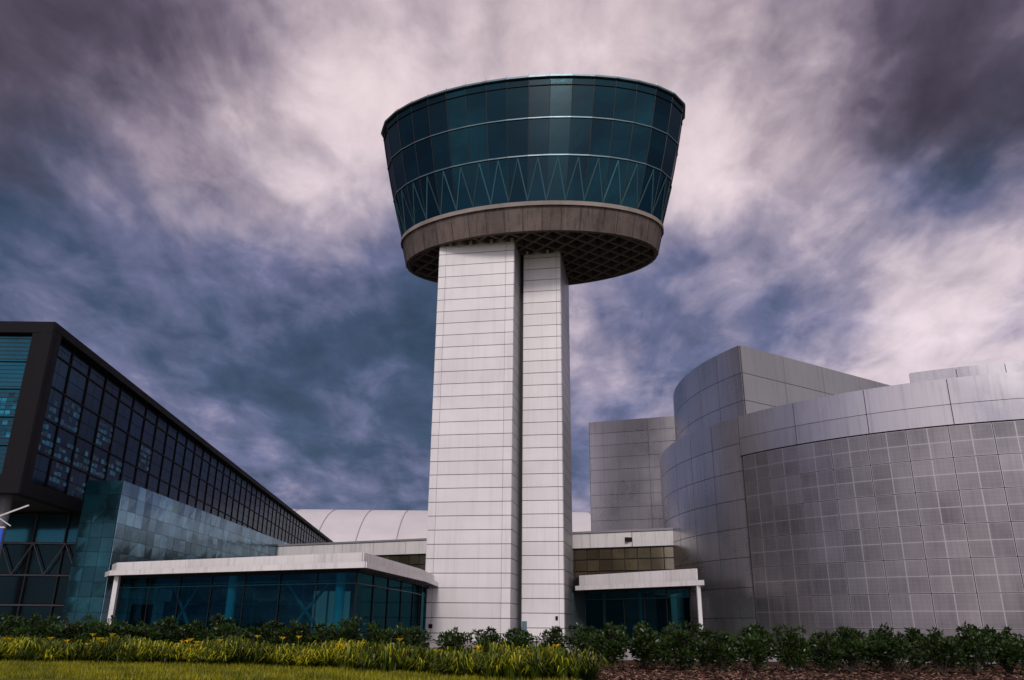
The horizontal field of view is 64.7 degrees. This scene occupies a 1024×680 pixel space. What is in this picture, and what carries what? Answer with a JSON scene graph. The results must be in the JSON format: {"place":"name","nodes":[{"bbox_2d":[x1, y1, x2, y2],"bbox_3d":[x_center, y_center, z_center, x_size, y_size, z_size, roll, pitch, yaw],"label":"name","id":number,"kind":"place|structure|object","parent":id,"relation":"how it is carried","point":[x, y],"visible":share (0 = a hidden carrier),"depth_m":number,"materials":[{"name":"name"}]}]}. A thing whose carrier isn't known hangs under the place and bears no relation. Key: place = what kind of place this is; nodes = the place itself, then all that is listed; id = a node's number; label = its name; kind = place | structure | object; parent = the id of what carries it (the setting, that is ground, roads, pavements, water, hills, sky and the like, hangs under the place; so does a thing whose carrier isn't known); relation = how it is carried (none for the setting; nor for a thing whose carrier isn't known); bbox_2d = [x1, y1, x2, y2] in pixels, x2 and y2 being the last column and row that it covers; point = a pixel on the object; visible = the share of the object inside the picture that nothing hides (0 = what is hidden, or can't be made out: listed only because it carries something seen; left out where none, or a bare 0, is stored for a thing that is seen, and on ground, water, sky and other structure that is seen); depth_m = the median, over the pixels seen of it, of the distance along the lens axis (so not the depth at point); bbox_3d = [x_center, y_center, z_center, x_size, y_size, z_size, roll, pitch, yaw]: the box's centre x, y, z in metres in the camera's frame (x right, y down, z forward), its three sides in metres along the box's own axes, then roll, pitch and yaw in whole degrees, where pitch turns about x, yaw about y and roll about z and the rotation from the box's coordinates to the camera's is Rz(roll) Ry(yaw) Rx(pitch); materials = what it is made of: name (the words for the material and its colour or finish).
{"place":"outdoors","nodes":[
{"label":"outdoors","id":0,"kind":"place"},
{"bbox_2d":[0,659,584,679],"bbox_3d":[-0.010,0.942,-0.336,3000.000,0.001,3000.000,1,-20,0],"label":"ground","id":1,"kind":"structure","parent":0,"point":[38,678],"depth_m":16.51,"materials":[{"name":"green plant"}]},
{"bbox_2d":[293,509,590,541],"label":"vaulted hangar","id":2,"kind":"structure","parent":1,"relation":"on","point":[337,525],"depth_m":229.28,"materials":[{"name":"metal"}]},
{"bbox_2d":[135,660,1023,679],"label":"mulch bed","id":3,"kind":"object","parent":1,"relation":"on","point":[775,664],"visible":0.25,"depth_m":20.07,"materials":[{"name":"brown wood"}]},
{"bbox_2d":[0,612,12,637],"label":"shrub","id":4,"kind":"object","parent":3,"relation":"on","point":[3,619],"visible":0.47,"depth_m":25.43,"materials":[{"name":"green plant"}]},
{"bbox_2d":[0,615,36,637],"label":"shrub","id":5,"kind":"object","parent":3,"relation":"on","point":[17,630],"visible":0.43,"depth_m":25.35,"materials":[{"name":"green plant"}]},
{"bbox_2d":[19,612,60,639],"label":"shrub","id":6,"kind":"object","parent":3,"relation":"on","point":[39,628],"visible":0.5,"depth_m":25.31,"materials":[{"name":"green plant"}]},
{"bbox_2d":[44,617,82,642],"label":"shrub","id":7,"kind":"object","parent":3,"relation":"on","point":[63,630],"visible":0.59,"depth_m":25.06,"materials":[{"name":"green plant"}]},
{"bbox_2d":[70,614,106,644],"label":"shrub","id":8,"kind":"object","parent":3,"relation":"on","point":[87,629],"visible":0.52,"depth_m":25.21,"materials":[{"name":"green plant"}]},
{"bbox_2d":[94,614,129,639],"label":"shrub","id":9,"kind":"object","parent":3,"relation":"on","point":[107,628],"visible":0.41,"depth_m":25.11,"materials":[{"name":"green plant"}]},
{"bbox_2d":[113,620,156,642],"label":"shrub","id":10,"kind":"object","parent":3,"relation":"on","point":[139,632],"visible":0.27,"depth_m":25.04,"materials":[{"name":"green plant"}]},
{"bbox_2d":[142,616,183,646],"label":"shrub","id":11,"kind":"object","parent":3,"relation":"on","point":[158,634],"visible":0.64,"depth_m":25.14,"materials":[{"name":"green plant"}]},
{"bbox_2d":[173,619,213,644],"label":"shrub","id":12,"kind":"object","parent":3,"relation":"on","point":[187,631],"visible":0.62,"depth_m":25.09,"materials":[{"name":"green plant"}]},
{"bbox_2d":[205,613,240,639],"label":"shrub","id":13,"kind":"object","parent":3,"relation":"on","point":[221,628],"visible":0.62,"depth_m":25.28,"materials":[{"name":"green plant"}]},
{"bbox_2d":[233,625,261,644],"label":"shrub","id":14,"kind":"object","parent":3,"relation":"on","point":[248,634],"visible":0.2,"depth_m":25.24,"materials":[{"name":"green plant"}]},
{"bbox_2d":[253,619,294,646],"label":"shrub","id":15,"kind":"object","parent":3,"relation":"on","point":[271,634],"visible":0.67,"depth_m":25.24,"materials":[{"name":"green plant"}]},
{"bbox_2d":[281,619,313,647],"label":"shrub","id":16,"kind":"object","parent":3,"relation":"on","point":[296,628],"visible":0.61,"depth_m":25.26,"materials":[{"name":"green plant"}]},
{"bbox_2d":[0,634,615,679],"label":"daylily bed","id":17,"kind":"object","parent":3,"relation":"on","point":[541,662],"visible":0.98,"depth_m":19.94,"materials":[{"name":"green plant"}]},
{"bbox_2d":[2,633,559,670],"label":"daylily flowers","id":18,"kind":"object","parent":17,"relation":"in","point":[298,637],"visible":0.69,"depth_m":21.20,"materials":[{"name":"yellow plant"}]},
{"bbox_2d":[297,621,334,645],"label":"shrub","id":19,"kind":"object","parent":3,"relation":"on","point":[318,634],"visible":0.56,"depth_m":25.26,"materials":[{"name":"green plant"}]},
{"bbox_2d":[326,615,364,644],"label":"shrub","id":20,"kind":"object","parent":3,"relation":"on","point":[347,631],"visible":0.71,"depth_m":25.15,"materials":[{"name":"green plant"}]},
{"bbox_2d":[363,621,389,648],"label":"shrub","id":21,"kind":"object","parent":3,"relation":"on","point":[374,635],"visible":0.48,"depth_m":25.37,"materials":[{"name":"green plant"}]},
{"bbox_2d":[380,622,412,652],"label":"shrub","id":22,"kind":"object","parent":3,"relation":"on","point":[394,633],"visible":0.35,"depth_m":25.21,"materials":[{"name":"green plant"}]},
{"bbox_2d":[395,626,432,649],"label":"shrub","id":23,"kind":"object","parent":3,"relation":"on","point":[414,635],"visible":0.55,"depth_m":23.97,"materials":[{"name":"green plant"}]},
{"bbox_2d":[433,627,475,651],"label":"shrub","id":24,"kind":"object","parent":3,"relation":"on","point":[451,639],"visible":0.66,"depth_m":23.81,"materials":[{"name":"green plant"}]},
{"bbox_2d":[469,626,504,653],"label":"shrub","id":25,"kind":"object","parent":3,"relation":"on","point":[485,637],"visible":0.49,"depth_m":23.79,"materials":[{"name":"green plant"}]},
{"bbox_2d":[498,627,538,652],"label":"shrub","id":26,"kind":"object","parent":3,"relation":"on","point":[519,639],"visible":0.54,"depth_m":24.06,"materials":[{"name":"green plant"}]},
{"bbox_2d":[535,626,570,652],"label":"shrub","id":27,"kind":"object","parent":3,"relation":"on","point":[552,635],"visible":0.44,"depth_m":23.87,"materials":[{"name":"green plant"}]},
{"bbox_2d":[565,622,600,656],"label":"shrub","id":28,"kind":"object","parent":3,"relation":"on","point":[580,633],"visible":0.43,"depth_m":24.00,"materials":[{"name":"green plant"}]},
{"bbox_2d":[583,621,632,669],"bbox_3d":[2.500,7.908,20.904,1.258,1.200,1.492,5,-22,-11],"label":"shrub","id":29,"kind":"object","parent":3,"relation":"on","point":[609,644],"visible":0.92,"depth_m":20.68,"materials":[{"name":"green plant"}]},
{"bbox_2d":[588,622,629,657],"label":"shrub","id":30,"kind":"object","parent":3,"relation":"on","point":[619,626],"visible":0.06,"depth_m":23.05,"materials":[{"name":"green plant"}]},
{"bbox_2d":[633,620,658,664],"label":"shrub","id":31,"kind":"object","parent":3,"relation":"on","point":[647,625],"visible":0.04,"depth_m":23.03,"materials":[{"name":"green plant"}]},
{"bbox_2d":[628,622,667,669],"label":"shrub","id":32,"kind":"object","parent":3,"relation":"on","point":[643,647],"visible":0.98,"depth_m":20.63,"materials":[{"name":"green plant"}]},
{"bbox_2d":[659,626,675,665],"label":"shrub","id":33,"kind":"object","parent":3,"relation":"on","point":[665,631],"visible":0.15,"depth_m":23.02,"materials":[{"name":"green plant"}]},
{"bbox_2d":[656,621,710,670],"bbox_3d":[4.328,7.798,20.641,1.385,1.271,0.986,10,-22,-18],"label":"shrub","id":34,"kind":"object","parent":3,"relation":"on","point":[678,641],"visible":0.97,"depth_m":20.52,"materials":[{"name":"green plant"}]},
{"bbox_2d":[687,628,722,666],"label":"shrub","id":35,"kind":"object","parent":3,"relation":"on","point":[703,635],"visible":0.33,"depth_m":22.69,"materials":[{"name":"green plant"}]},
{"bbox_2d":[697,630,741,671],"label":"shrub","id":36,"kind":"object","parent":3,"relation":"on","point":[721,654],"visible":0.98,"depth_m":20.33,"materials":[{"name":"green plant"}]},
{"bbox_2d":[710,630,744,667],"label":"shrub","id":37,"kind":"object","parent":3,"relation":"on","point":[736,658],"visible":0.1,"depth_m":22.61,"materials":[{"name":"green plant"}]},
{"bbox_2d":[730,623,777,670],"bbox_3d":[6.205,7.936,20.925,0.976,1.240,1.378,7,-20,-16],"label":"shrub","id":38,"kind":"object","parent":3,"relation":"on","point":[753,646],"visible":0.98,"depth_m":20.65,"materials":[{"name":"green plant"}]},
{"bbox_2d":[737,632,779,666],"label":"shrub","id":39,"kind":"object","parent":3,"relation":"on","point":[776,653],"visible":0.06,"depth_m":23.07,"materials":[{"name":"green plant"}]},
{"bbox_2d":[767,623,813,672],"bbox_3d":[7.072,7.823,20.509,1.116,1.190,0.871,-9,-22,26],"label":"shrub","id":40,"kind":"object","parent":3,"relation":"on","point":[795,654],"visible":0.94,"depth_m":20.34,"materials":[{"name":"green plant"}]},
{"bbox_2d":[772,632,812,666],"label":"shrub","id":41,"kind":"object","parent":3,"relation":"on","point":[779,642],"visible":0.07,"depth_m":23.25,"materials":[{"name":"green plant"}]},
{"bbox_2d":[803,630,835,667],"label":"shrub","id":42,"kind":"object","parent":3,"relation":"on","point":[818,635],"visible":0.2,"depth_m":22.84,"materials":[{"name":"green plant"}]},
{"bbox_2d":[809,632,844,672],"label":"shrub","id":43,"kind":"object","parent":3,"relation":"on","point":[827,649],"visible":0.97,"depth_m":20.12,"materials":[{"name":"green plant"}]},
{"bbox_2d":[834,625,871,671],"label":"shrub","id":44,"kind":"object","parent":3,"relation":"on","point":[852,646],"visible":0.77,"depth_m":20.78,"materials":[{"name":"green plant"}]},
{"bbox_2d":[838,628,877,668],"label":"shrub","id":45,"kind":"object","parent":3,"relation":"on","point":[860,664],"visible":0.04,"depth_m":22.59,"materials":[{"name":"green plant"}]},
{"bbox_2d":[864,622,906,666],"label":"shrub","id":46,"kind":"object","parent":3,"relation":"on","point":[880,628],"visible":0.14,"depth_m":23.16,"materials":[{"name":"green plant"}]},
{"bbox_2d":[861,631,917,672],"bbox_3d":[9.633,8.010,20.786,1.423,1.068,1.531,-4,-17,6],"label":"shrub","id":47,"kind":"object","parent":3,"relation":"on","point":[884,651],"visible":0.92,"depth_m":20.55,"materials":[{"name":"green plant"}]},
{"bbox_2d":[893,627,932,668],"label":"shrub","id":48,"kind":"object","parent":3,"relation":"on","point":[911,633],"visible":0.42,"depth_m":22.75,"materials":[{"name":"green plant"}]},
{"bbox_2d":[913,626,965,673],"bbox_3d":[10.681,7.753,20.189,1.200,1.177,1.393,-13,-26,25],"label":"shrub","id":49,"kind":"object","parent":3,"relation":"on","point":[933,643],"visible":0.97,"depth_m":20.05,"materials":[{"name":"green plant"}]},
{"bbox_2d":[925,634,966,669],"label":"shrub","id":50,"kind":"object","parent":3,"relation":"on","point":[951,668],"visible":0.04,"depth_m":22.69,"materials":[{"name":"green plant"}]},
{"bbox_2d":[951,620,999,674],"bbox_3d":[11.627,7.799,20.473,1.136,1.305,0.987,-21,-31,40],"label":"shrub","id":51,"kind":"object","parent":3,"relation":"on","point":[974,650],"visible":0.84,"depth_m":20.28,"materials":[{"name":"green plant"}]},
{"bbox_2d":[956,624,998,669],"bbox_3d":[13.219,8.699,22.898,1.364,1.253,1.418,19,-28,-39],"label":"shrub","id":52,"kind":"object","parent":3,"relation":"on","point":[986,627],"visible":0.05,"depth_m":23.08,"materials":[{"name":"green plant"}]},
{"bbox_2d":[980,626,1023,668],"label":"shrub","id":53,"kind":"object","parent":3,"relation":"on","point":[1007,630],"visible":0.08,"depth_m":23.15,"materials":[{"name":"green plant"}]},
{"bbox_2d":[981,631,1023,674],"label":"shrub","id":54,"kind":"object","parent":3,"relation":"on","point":[1009,653],"visible":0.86,"depth_m":20.39,"materials":[{"name":"green plant"}]},
{"bbox_2d":[0,0,1023,511],"label":"sky","id":55,"kind":"structure","parent":0,"point":[198,193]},
{"bbox_2d":[177,640,995,663],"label":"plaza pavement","id":56,"kind":"structure","parent":0,"point":[432,645],"depth_m":41.29,"materials":[{"name":"concrete"}]},
{"bbox_2d":[0,495,13,556],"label":"support columns","id":57,"kind":"structure","parent":56,"relation":"on","point":[6,501],"depth_m":52.57,"materials":[{"name":"grey paint"}]},
{"bbox_2d":[0,505,28,545],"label":"banner sign","id":58,"kind":"object","parent":56,"relation":"on","point":[1,532],"visible":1,"depth_m":29.41,"materials":[{"name":"white paint"}]},
{"bbox_2d":[0,514,80,627],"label":"ground floor glazing","id":59,"kind":"structure","parent":56,"relation":"on","point":[36,557],"depth_m":60.09,"materials":[{"name":"glass"}]},
{"bbox_2d":[0,321,332,541],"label":"frame","id":60,"kind":"object","parent":59,"relation":"on","point":[16,474],"visible":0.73,"depth_m":54.90,"materials":[{"name":"black metal"}]},
{"bbox_2d":[0,336,326,543],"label":"curtain wall","id":61,"kind":"structure","parent":60,"relation":"on","point":[14,348],"depth_m":66.43,"materials":[{"name":"blue glass"}]},
{"bbox_2d":[38,350,324,543],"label":"facade mullions","id":62,"kind":"object","parent":61,"relation":"attached to","point":[71,466],"visible":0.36,"depth_m":74.62,"materials":[{"name":"black metal"}]},
{"bbox_2d":[60,480,287,635],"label":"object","id":63,"kind":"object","parent":56,"relation":"on","point":[122,521],"visible":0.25,"depth_m":59.84,"materials":[{"name":"teal glass"}]},
{"bbox_2d":[105,552,437,643],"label":"entrance pavilion","id":64,"kind":"structure","parent":56,"relation":"on","point":[259,592],"depth_m":49.08,"materials":[{"name":"teal glass"}]},
{"bbox_2d":[277,528,674,579],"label":"link building","id":65,"kind":"structure","parent":56,"relation":"on","point":[618,551],"depth_m":79.90,"materials":[{"name":"beige glass"}]},
{"bbox_2d":[381,72,685,640],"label":"observation tower","id":66,"kind":"structure","parent":56,"relation":"on","point":[522,204],"depth_m":72.11,"materials":[{"name":"white metal"}]},
{"bbox_2d":[589,416,675,530],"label":"grey box building","id":67,"kind":"structure","parent":56,"relation":"on","point":[625,480],"depth_m":96.11,"materials":[{"name":"grey metal"}]},
{"bbox_2d":[571,568,703,640],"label":"side pavilion","id":68,"kind":"structure","parent":56,"relation":"on","point":[657,600],"depth_m":63.13,"materials":[{"name":"teal glass"}]},
{"bbox_2d":[678,379,1023,635],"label":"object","id":69,"kind":"object","parent":56,"relation":"on","point":[964,523],"visible":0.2,"depth_m":57.03,"materials":[{"name":"grey metal"}]},
{"bbox_2d":[673,345,890,440],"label":"theatre volume","id":70,"kind":"structure","parent":69,"relation":"on","point":[736,381],"depth_m":74.64,"materials":[{"name":"grey metal"}]},
{"bbox_2d":[660,371,1023,637],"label":"smooth cladding","id":71,"kind":"structure","parent":69,"relation":"attached to","point":[700,457],"depth_m":65.56,"materials":[{"name":"grey metal"}]},
{"bbox_2d":[743,420,1023,642],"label":"tile cladding","id":72,"kind":"structure","parent":69,"relation":"attached to","point":[998,578],"depth_m":56.62,"materials":[{"name":"grey metal"}]},
{"bbox_2d":[909,361,1023,382],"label":"roof ring","id":73,"kind":"object","parent":69,"relation":"on","point":[973,370],"visible":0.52,"depth_m":58.80,"materials":[{"name":"grey metal"}]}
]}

